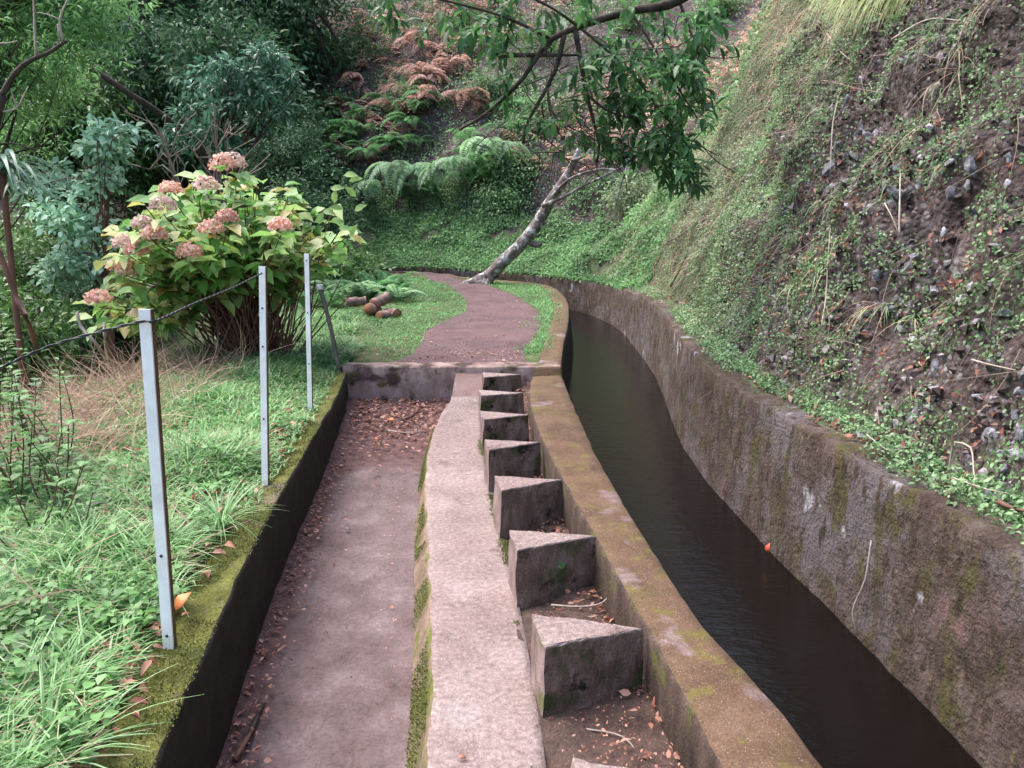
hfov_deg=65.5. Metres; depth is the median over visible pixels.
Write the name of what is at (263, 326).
fence post
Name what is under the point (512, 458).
triangular block
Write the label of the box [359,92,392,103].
fern
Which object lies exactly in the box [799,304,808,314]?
rock
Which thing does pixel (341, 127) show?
fern
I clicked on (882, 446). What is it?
twig
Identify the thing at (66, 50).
evergreen tree
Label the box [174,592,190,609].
fallen leaf
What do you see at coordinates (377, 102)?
fern
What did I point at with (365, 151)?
fern
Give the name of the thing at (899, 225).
twig
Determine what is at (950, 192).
rock
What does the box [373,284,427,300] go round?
fern
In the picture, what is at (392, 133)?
fern
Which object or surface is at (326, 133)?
fern
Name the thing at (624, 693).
leaf litter
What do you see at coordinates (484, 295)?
path
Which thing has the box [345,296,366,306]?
sawn log
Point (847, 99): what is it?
rock
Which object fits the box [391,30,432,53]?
fern
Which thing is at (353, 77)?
fern
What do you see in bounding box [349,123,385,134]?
fern
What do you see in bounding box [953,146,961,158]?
rock
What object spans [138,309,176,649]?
fence post
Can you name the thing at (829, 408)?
bank ground cover
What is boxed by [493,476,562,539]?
triangular block
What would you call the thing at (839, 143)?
rock
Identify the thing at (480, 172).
fern
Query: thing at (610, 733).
twig
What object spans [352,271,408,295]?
fern
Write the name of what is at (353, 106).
fern
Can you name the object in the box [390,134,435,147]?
fern
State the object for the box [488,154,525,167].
fern
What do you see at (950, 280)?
bank leaf litter
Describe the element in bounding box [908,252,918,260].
rock
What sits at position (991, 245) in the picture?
rock
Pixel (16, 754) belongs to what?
verge grass
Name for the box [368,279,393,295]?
fern
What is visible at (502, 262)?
leaning tree
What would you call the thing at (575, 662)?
triangular block
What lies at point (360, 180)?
fern
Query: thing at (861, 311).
bank grass
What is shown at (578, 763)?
triangular block
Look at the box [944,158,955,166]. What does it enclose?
rock
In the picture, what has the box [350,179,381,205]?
fern
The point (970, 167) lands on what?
rock
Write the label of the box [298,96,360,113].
fern
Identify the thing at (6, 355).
tall weed
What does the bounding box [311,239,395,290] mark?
fern
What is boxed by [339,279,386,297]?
fern
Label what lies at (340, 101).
fern
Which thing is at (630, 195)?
bank shrub
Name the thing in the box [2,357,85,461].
tall weed
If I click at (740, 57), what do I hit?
bank cover
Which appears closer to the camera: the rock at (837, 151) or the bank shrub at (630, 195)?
the rock at (837, 151)
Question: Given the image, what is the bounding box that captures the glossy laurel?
[145,35,305,204]
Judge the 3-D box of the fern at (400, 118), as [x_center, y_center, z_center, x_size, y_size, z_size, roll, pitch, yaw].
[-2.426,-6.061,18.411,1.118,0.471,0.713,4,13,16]
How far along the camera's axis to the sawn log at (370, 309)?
9.38 m
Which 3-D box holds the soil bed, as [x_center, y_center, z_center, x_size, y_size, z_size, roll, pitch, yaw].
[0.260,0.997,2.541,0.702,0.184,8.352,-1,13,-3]
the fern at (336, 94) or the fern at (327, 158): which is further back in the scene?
the fern at (336, 94)
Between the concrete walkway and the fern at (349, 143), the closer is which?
the concrete walkway
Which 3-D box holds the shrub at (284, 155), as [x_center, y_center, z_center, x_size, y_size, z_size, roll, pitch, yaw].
[-4.206,-3.314,14.583,2.077,3.088,2.276,0,13,0]
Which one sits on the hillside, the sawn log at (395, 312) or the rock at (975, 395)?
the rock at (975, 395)
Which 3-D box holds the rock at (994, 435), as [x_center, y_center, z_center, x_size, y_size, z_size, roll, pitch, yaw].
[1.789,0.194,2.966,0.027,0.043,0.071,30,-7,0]
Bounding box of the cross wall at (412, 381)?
[342,362,560,403]
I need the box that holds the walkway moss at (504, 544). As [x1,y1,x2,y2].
[405,426,537,767]
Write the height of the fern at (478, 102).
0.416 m
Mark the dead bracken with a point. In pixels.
(437, 47)
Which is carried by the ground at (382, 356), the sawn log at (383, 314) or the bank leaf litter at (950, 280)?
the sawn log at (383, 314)
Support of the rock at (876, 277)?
on the hillside
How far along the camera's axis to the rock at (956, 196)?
3.60 m
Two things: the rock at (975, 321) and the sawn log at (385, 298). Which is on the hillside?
the rock at (975, 321)
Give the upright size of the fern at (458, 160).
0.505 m
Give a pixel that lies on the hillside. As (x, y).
(924, 220)
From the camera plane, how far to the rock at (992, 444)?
2.92 m
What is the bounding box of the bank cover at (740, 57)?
[726,1,777,80]
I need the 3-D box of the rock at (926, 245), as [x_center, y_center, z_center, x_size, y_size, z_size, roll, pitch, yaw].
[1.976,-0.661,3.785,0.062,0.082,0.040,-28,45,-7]
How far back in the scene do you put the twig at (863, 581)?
3.15 m
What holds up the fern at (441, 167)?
on the hillside
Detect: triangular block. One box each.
[479,390,524,413]
[480,411,528,450]
[482,372,520,391]
[483,439,540,491]
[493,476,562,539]
[508,530,595,609]
[530,614,643,717]
[571,757,626,767]
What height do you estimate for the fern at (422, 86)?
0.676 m
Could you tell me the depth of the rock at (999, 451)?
2.87 m
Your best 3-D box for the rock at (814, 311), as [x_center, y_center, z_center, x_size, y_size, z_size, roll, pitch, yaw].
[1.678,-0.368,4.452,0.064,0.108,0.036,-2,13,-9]
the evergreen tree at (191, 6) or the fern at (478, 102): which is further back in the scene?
the evergreen tree at (191, 6)
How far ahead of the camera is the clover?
3.24 m
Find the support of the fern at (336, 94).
on the hillside
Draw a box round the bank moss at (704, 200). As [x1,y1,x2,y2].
[606,0,1023,431]
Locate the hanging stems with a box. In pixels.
[594,0,1023,472]
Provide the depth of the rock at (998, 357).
3.00 m
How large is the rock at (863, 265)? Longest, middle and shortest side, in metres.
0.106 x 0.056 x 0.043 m
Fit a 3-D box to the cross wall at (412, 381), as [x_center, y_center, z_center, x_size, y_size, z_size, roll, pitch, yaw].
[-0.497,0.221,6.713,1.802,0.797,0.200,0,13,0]
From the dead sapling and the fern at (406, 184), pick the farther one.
the fern at (406, 184)
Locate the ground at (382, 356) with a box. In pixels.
[0,274,552,767]
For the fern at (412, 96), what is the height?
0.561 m
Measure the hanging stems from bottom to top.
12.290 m
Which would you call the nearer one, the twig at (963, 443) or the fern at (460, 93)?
the twig at (963, 443)
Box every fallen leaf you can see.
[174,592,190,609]
[651,696,654,708]
[765,543,769,552]
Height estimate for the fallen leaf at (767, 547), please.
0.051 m
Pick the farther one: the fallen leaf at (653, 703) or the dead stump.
the dead stump
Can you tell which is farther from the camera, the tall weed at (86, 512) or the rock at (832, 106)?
the rock at (832, 106)
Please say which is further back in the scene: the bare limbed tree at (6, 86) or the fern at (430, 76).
the fern at (430, 76)
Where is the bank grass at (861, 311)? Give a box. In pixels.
[607,0,1023,370]
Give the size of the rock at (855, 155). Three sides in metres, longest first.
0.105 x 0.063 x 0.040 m
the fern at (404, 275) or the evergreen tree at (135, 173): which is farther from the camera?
the evergreen tree at (135, 173)
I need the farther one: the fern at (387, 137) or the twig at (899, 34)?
the fern at (387, 137)
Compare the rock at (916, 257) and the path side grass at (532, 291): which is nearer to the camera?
the rock at (916, 257)
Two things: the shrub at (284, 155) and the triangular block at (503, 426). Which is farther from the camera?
the shrub at (284, 155)
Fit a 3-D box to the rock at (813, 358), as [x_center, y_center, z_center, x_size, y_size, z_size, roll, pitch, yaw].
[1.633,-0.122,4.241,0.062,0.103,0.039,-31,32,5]
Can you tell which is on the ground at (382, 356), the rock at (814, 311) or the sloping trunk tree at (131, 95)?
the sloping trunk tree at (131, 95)
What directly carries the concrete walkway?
on the channel floor
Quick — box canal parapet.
[528,375,821,767]
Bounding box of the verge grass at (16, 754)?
[0,308,371,767]
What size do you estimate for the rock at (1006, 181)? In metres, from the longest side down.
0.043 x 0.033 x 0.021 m
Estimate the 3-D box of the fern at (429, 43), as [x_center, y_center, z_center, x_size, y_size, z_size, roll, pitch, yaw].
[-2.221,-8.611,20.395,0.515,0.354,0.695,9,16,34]
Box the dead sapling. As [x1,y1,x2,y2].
[0,247,38,350]
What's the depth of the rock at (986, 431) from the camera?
2.98 m
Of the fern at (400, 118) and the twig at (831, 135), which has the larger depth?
the fern at (400, 118)
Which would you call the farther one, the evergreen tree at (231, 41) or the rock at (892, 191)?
the evergreen tree at (231, 41)
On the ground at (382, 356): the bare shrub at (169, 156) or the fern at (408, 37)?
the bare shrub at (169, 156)
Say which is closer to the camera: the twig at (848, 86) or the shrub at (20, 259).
the twig at (848, 86)
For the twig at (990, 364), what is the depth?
2.98 m
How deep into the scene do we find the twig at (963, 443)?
2.98 m
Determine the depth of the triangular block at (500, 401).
5.77 m
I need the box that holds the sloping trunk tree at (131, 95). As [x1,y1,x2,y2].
[45,43,225,202]
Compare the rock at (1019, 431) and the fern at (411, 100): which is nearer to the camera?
the rock at (1019, 431)
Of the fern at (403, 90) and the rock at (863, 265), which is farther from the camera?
the fern at (403, 90)
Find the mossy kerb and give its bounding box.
[91,372,347,767]
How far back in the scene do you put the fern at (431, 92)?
18.68 m
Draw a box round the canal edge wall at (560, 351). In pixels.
[0,261,572,392]
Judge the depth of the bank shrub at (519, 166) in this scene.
16.47 m
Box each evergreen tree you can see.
[0,1,136,199]
[0,34,185,254]
[6,0,219,94]
[61,5,236,223]
[99,0,283,93]
[136,0,346,218]
[195,0,391,110]
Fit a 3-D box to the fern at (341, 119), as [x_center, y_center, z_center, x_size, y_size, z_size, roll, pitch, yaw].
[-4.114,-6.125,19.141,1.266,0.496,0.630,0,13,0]
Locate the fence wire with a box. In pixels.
[0,273,262,368]
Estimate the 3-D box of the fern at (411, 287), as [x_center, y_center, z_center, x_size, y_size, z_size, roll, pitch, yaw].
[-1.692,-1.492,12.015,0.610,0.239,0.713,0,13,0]
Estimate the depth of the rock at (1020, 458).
2.79 m
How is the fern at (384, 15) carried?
on the hillside
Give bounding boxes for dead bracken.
[301,0,776,174]
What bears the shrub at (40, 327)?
on the ground at (382, 356)
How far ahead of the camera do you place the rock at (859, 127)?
4.66 m
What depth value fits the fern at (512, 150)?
16.80 m
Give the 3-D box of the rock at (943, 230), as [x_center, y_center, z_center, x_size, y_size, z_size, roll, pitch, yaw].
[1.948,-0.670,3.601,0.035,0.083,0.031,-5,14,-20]
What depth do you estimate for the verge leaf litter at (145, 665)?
2.58 m
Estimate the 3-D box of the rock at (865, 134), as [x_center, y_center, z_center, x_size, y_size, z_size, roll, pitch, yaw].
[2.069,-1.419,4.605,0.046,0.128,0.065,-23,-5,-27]
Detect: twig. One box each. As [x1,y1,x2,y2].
[232,728,254,761]
[246,702,264,745]
[385,429,422,432]
[400,405,422,420]
[551,598,606,606]
[586,728,633,746]
[659,218,701,244]
[670,258,685,286]
[804,77,875,91]
[821,228,830,326]
[830,87,841,170]
[852,540,871,633]
[866,434,904,450]
[884,203,898,233]
[891,18,961,39]
[898,155,900,234]
[953,477,1009,493]
[954,441,978,479]
[971,359,1015,370]
[996,499,1023,511]
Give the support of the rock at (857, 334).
on the hillside
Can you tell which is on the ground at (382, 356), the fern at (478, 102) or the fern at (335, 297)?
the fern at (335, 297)
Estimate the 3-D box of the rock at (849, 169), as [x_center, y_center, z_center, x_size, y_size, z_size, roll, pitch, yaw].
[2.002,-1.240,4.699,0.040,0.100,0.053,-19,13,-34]
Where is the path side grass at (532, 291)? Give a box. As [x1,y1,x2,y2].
[74,273,566,391]
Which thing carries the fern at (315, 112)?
on the hillside
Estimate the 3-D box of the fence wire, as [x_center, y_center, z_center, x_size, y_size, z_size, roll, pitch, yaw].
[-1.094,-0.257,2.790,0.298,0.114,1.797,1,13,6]
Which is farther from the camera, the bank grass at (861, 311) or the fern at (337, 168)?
the fern at (337, 168)
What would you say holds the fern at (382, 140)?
on the hillside
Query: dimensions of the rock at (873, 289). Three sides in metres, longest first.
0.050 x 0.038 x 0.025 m
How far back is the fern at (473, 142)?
16.28 m
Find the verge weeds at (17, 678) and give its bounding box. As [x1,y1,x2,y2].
[0,320,355,767]
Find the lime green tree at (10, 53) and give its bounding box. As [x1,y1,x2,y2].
[0,0,162,240]
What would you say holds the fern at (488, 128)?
on the hillside
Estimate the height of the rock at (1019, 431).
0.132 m
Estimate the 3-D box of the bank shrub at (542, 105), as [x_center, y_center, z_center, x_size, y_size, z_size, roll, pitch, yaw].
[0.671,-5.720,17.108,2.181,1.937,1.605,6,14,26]
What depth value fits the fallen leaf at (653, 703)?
2.53 m
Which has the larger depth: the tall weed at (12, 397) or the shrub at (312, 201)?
the shrub at (312, 201)
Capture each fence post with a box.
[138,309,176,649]
[259,266,269,485]
[304,254,312,412]
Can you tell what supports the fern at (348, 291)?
on the ground at (382, 356)
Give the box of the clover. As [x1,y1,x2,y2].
[557,561,564,568]
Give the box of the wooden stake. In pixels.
[316,284,340,371]
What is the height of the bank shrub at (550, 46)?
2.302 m
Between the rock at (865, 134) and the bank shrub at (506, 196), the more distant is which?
the bank shrub at (506, 196)
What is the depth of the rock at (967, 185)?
3.55 m
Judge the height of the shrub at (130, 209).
2.686 m
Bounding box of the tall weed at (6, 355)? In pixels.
[0,293,27,435]
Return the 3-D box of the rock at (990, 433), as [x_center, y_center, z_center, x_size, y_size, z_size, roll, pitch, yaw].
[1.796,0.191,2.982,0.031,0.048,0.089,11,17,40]
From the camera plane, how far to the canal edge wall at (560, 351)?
8.15 m
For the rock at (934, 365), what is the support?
on the hillside
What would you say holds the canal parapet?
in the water
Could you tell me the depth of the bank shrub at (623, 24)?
18.14 m
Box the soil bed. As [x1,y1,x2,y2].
[493,385,680,767]
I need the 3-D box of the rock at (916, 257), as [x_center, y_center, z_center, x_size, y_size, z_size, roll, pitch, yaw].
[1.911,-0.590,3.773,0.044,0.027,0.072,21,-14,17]
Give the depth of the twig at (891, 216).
3.88 m
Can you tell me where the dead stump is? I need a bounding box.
[76,312,112,367]
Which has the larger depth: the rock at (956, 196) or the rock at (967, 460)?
the rock at (956, 196)
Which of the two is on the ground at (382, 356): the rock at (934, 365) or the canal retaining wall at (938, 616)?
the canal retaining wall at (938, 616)
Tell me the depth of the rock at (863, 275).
4.08 m
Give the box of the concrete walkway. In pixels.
[408,373,545,767]
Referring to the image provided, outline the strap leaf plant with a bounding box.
[0,149,88,409]
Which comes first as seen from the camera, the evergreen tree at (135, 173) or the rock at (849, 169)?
the rock at (849, 169)
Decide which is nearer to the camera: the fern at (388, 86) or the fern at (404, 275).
the fern at (404, 275)
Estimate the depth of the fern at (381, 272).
11.89 m
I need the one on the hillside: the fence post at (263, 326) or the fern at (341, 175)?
the fern at (341, 175)
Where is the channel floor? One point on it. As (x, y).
(311, 705)
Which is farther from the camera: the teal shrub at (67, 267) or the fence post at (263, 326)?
the teal shrub at (67, 267)
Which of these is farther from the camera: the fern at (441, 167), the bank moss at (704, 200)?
the fern at (441, 167)
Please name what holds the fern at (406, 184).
on the hillside
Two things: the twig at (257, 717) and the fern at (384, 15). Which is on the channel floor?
the twig at (257, 717)
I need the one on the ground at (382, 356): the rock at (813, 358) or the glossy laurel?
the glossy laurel
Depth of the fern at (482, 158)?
16.82 m
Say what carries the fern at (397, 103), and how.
on the hillside
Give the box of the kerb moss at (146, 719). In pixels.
[90,422,321,767]
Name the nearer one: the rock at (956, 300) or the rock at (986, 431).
the rock at (986, 431)
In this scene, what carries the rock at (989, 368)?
on the hillside
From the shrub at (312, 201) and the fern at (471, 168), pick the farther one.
the fern at (471, 168)
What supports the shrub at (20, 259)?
on the ground at (382, 356)
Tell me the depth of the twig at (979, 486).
2.81 m
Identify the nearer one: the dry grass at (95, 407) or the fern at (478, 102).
the dry grass at (95, 407)
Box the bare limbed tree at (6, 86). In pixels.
[0,0,67,149]
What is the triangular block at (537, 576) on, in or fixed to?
on the soil bed
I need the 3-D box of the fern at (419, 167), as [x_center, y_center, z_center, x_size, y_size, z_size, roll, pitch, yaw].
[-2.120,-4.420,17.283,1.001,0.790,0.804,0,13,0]
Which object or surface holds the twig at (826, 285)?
on the hillside
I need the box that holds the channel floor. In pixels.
[216,396,447,767]
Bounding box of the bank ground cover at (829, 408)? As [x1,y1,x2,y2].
[247,0,1023,543]
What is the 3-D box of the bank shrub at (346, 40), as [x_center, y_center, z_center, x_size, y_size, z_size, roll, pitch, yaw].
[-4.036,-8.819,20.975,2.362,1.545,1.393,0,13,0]
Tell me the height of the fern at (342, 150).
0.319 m
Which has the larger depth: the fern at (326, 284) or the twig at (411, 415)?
the fern at (326, 284)
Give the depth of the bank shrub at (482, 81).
18.45 m
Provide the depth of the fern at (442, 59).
19.66 m
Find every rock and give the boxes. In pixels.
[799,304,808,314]
[807,309,816,324]
[811,154,816,167]
[811,354,819,362]
[822,159,834,176]
[823,183,834,198]
[828,104,834,115]
[833,141,840,155]
[834,108,845,120]
[835,140,842,148]
[845,94,849,106]
[847,165,854,177]
[849,150,858,161]
[853,130,860,148]
[856,119,862,133]
[856,272,865,281]
[856,327,862,336]
[859,256,868,270]
[862,130,871,139]
[871,287,877,291]
[872,269,881,281]
[873,302,894,311]
[885,185,898,201]
[897,325,906,332]
[903,406,917,428]
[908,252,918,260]
[911,255,918,260]
[915,179,922,189]
[923,238,931,249]
[930,285,938,295]
[931,359,938,376]
[939,227,946,244]
[942,259,950,266]
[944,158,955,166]
[945,185,956,199]
[950,267,961,278]
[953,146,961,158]
[953,294,963,308]
[954,193,961,198]
[964,154,977,178]
[964,179,970,192]
[964,454,971,470]
[968,206,977,215]
[970,318,981,325]
[971,394,983,398]
[977,410,986,418]
[982,427,994,443]
[985,359,999,373]
[986,430,992,439]
[987,243,999,249]
[988,438,995,454]
[992,430,997,439]
[994,352,1000,360]
[994,450,1005,454]
[994,464,1007,481]
[1000,308,1012,316]
[1000,398,1010,413]
[1004,179,1010,188]
[1005,448,1023,462]
[1010,400,1018,419]
[1013,386,1020,394]
[1013,423,1023,445]
[1018,367,1023,382]
[1018,390,1023,397]
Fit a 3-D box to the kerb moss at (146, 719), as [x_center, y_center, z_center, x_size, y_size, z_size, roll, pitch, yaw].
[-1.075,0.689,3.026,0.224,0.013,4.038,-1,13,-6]
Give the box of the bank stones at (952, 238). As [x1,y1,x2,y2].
[671,0,1023,516]
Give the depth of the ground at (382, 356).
7.79 m
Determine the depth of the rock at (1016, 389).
2.90 m
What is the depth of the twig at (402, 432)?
5.81 m
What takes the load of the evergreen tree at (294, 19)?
on the hillside
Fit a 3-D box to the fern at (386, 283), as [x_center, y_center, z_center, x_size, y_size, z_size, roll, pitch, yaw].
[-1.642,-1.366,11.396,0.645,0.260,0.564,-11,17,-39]
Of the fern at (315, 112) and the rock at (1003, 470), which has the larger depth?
the fern at (315, 112)
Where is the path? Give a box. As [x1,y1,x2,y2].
[23,263,540,362]
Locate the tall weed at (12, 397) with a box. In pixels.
[0,365,39,502]
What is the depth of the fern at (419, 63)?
19.57 m
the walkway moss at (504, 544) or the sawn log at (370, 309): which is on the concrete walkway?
the walkway moss at (504, 544)
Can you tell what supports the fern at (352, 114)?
on the hillside
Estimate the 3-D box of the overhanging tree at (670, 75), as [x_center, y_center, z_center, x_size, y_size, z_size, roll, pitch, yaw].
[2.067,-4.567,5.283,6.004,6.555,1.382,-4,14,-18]
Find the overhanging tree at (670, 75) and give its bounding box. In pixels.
[368,0,742,201]
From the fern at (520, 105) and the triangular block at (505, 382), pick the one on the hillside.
the fern at (520, 105)
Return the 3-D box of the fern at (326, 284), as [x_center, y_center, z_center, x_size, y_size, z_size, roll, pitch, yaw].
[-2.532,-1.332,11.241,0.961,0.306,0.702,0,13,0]
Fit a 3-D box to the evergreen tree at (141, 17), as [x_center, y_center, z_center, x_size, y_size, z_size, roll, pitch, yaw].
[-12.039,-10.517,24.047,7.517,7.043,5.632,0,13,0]
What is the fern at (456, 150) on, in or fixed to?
on the hillside
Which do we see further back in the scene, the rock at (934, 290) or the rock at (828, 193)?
the rock at (828, 193)
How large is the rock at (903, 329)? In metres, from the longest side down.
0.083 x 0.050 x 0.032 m
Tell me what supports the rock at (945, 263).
on the hillside
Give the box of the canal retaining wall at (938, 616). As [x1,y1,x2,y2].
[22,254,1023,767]
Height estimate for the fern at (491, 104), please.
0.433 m
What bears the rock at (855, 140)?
on the hillside
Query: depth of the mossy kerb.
2.81 m
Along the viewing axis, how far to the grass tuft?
4.85 m
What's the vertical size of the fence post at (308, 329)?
1.081 m
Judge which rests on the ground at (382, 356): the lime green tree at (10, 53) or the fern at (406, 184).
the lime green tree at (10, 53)
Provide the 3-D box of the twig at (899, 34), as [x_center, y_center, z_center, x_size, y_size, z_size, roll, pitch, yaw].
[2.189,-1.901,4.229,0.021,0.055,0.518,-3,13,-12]
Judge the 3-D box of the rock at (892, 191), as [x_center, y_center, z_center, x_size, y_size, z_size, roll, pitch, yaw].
[1.918,-0.948,3.989,0.050,0.141,0.072,-40,20,19]
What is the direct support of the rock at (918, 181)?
on the hillside
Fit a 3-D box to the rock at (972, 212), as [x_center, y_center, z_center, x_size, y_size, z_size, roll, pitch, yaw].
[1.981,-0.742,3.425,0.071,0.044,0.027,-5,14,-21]
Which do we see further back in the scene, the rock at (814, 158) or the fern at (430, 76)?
the fern at (430, 76)
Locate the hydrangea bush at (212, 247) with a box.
[67,151,366,359]
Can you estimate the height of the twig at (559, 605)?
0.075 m
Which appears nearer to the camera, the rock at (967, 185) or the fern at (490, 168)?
the rock at (967, 185)
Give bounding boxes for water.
[569,309,981,767]
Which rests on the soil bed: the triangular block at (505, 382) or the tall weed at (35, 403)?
the triangular block at (505, 382)
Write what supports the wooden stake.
on the verge grass at (16, 754)
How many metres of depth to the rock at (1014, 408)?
2.89 m
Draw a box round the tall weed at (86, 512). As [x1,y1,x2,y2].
[0,457,111,552]
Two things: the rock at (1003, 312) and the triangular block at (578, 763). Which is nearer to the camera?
the triangular block at (578, 763)
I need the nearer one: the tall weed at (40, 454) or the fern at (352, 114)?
the tall weed at (40, 454)
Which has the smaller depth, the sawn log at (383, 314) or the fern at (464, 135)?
the sawn log at (383, 314)
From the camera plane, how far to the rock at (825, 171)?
4.83 m
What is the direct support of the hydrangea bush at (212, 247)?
on the ground at (382, 356)
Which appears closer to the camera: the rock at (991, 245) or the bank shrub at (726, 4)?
the rock at (991, 245)
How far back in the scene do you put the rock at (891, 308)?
3.85 m
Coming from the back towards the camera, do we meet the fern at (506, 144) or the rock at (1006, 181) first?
the fern at (506, 144)
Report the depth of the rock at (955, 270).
3.44 m
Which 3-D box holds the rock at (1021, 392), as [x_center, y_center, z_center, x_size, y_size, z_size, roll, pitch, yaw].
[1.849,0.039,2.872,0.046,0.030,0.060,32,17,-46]
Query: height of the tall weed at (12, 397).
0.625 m
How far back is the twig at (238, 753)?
2.62 m
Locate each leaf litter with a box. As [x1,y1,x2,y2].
[0,373,325,767]
[218,279,682,767]
[290,0,1022,493]
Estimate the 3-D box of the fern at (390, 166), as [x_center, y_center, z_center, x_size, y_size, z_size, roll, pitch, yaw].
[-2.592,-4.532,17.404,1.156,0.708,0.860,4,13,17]
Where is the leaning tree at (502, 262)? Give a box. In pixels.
[459,148,628,284]
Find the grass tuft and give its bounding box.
[809,0,909,41]
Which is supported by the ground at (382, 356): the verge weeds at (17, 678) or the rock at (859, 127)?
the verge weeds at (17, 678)
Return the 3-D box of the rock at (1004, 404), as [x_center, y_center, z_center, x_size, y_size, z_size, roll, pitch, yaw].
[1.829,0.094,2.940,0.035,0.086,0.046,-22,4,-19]
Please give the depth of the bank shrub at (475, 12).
20.73 m
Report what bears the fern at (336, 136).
on the hillside
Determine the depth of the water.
3.67 m
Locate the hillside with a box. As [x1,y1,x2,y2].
[0,0,1023,535]
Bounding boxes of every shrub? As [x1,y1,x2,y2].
[0,194,110,324]
[0,274,102,414]
[9,110,149,379]
[25,280,181,388]
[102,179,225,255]
[120,98,270,205]
[236,120,336,211]
[255,157,375,252]
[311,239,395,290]
[314,17,403,73]
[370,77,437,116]
[410,0,484,37]
[444,56,526,110]
[466,170,539,219]
[486,0,594,78]
[486,75,585,145]
[486,150,553,190]
[581,0,663,58]
[596,169,652,217]
[688,0,749,25]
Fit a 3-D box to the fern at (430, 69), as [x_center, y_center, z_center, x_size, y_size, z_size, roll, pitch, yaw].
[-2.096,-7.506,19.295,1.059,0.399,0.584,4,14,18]
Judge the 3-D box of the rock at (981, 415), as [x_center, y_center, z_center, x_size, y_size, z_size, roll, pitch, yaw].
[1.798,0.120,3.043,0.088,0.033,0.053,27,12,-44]
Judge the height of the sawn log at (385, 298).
0.185 m
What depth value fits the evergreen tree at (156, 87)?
17.92 m
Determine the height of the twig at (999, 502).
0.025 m
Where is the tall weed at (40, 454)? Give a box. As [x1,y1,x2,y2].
[11,419,93,503]
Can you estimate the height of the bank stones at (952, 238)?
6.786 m
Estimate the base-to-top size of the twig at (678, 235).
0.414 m
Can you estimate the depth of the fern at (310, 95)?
19.85 m
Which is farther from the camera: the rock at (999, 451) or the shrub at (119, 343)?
the shrub at (119, 343)
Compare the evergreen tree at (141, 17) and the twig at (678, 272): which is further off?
the evergreen tree at (141, 17)
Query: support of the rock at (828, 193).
on the hillside
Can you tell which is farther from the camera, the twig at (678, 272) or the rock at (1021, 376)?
the twig at (678, 272)
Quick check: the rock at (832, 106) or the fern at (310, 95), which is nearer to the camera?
the rock at (832, 106)
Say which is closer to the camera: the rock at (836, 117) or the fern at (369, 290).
the rock at (836, 117)
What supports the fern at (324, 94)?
on the hillside
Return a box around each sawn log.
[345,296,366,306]
[363,303,381,314]
[369,292,391,306]
[375,310,391,318]
[384,308,401,316]
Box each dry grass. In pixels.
[0,307,371,767]
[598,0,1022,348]
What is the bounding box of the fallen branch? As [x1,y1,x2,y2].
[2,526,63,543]
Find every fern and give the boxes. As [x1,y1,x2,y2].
[296,91,325,109]
[297,282,362,307]
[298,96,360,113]
[301,108,340,118]
[307,127,350,137]
[309,152,331,167]
[311,161,339,176]
[311,279,366,297]
[314,90,343,99]
[316,118,352,137]
[316,130,361,141]
[317,140,366,157]
[318,96,370,115]
[319,119,363,135]
[320,93,351,102]
[322,169,358,184]
[323,280,382,297]
[331,146,361,159]
[336,71,364,93]
[337,8,393,29]
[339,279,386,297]
[340,177,367,200]
[343,103,375,117]
[343,108,379,119]
[346,144,387,164]
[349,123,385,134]
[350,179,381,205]
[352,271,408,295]
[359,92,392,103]
[362,97,421,111]
[362,135,420,150]
[364,160,420,191]
[368,132,401,144]
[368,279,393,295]
[372,135,407,149]
[373,280,416,293]
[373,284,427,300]
[376,269,411,284]
[379,111,430,131]
[379,271,423,289]
[379,277,418,291]
[380,81,421,98]
[385,178,425,196]
[390,97,428,111]
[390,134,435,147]
[390,162,436,198]
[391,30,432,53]
[393,99,414,113]
[397,61,438,75]
[399,94,435,112]
[400,90,444,103]
[404,65,445,77]
[405,84,467,113]
[407,71,452,90]
[409,182,446,201]
[412,40,437,51]
[418,161,470,189]
[427,156,482,179]
[431,54,475,70]
[438,87,489,110]
[443,164,480,184]
[445,127,485,144]
[448,146,484,156]
[456,169,500,183]
[459,136,513,173]
[462,94,491,110]
[466,152,503,167]
[476,162,517,179]
[478,119,526,131]
[480,96,517,113]
[488,149,522,163]
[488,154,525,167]
[490,141,529,166]
[496,97,547,115]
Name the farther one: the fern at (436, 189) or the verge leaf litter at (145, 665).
the fern at (436, 189)
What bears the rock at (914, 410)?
on the hillside

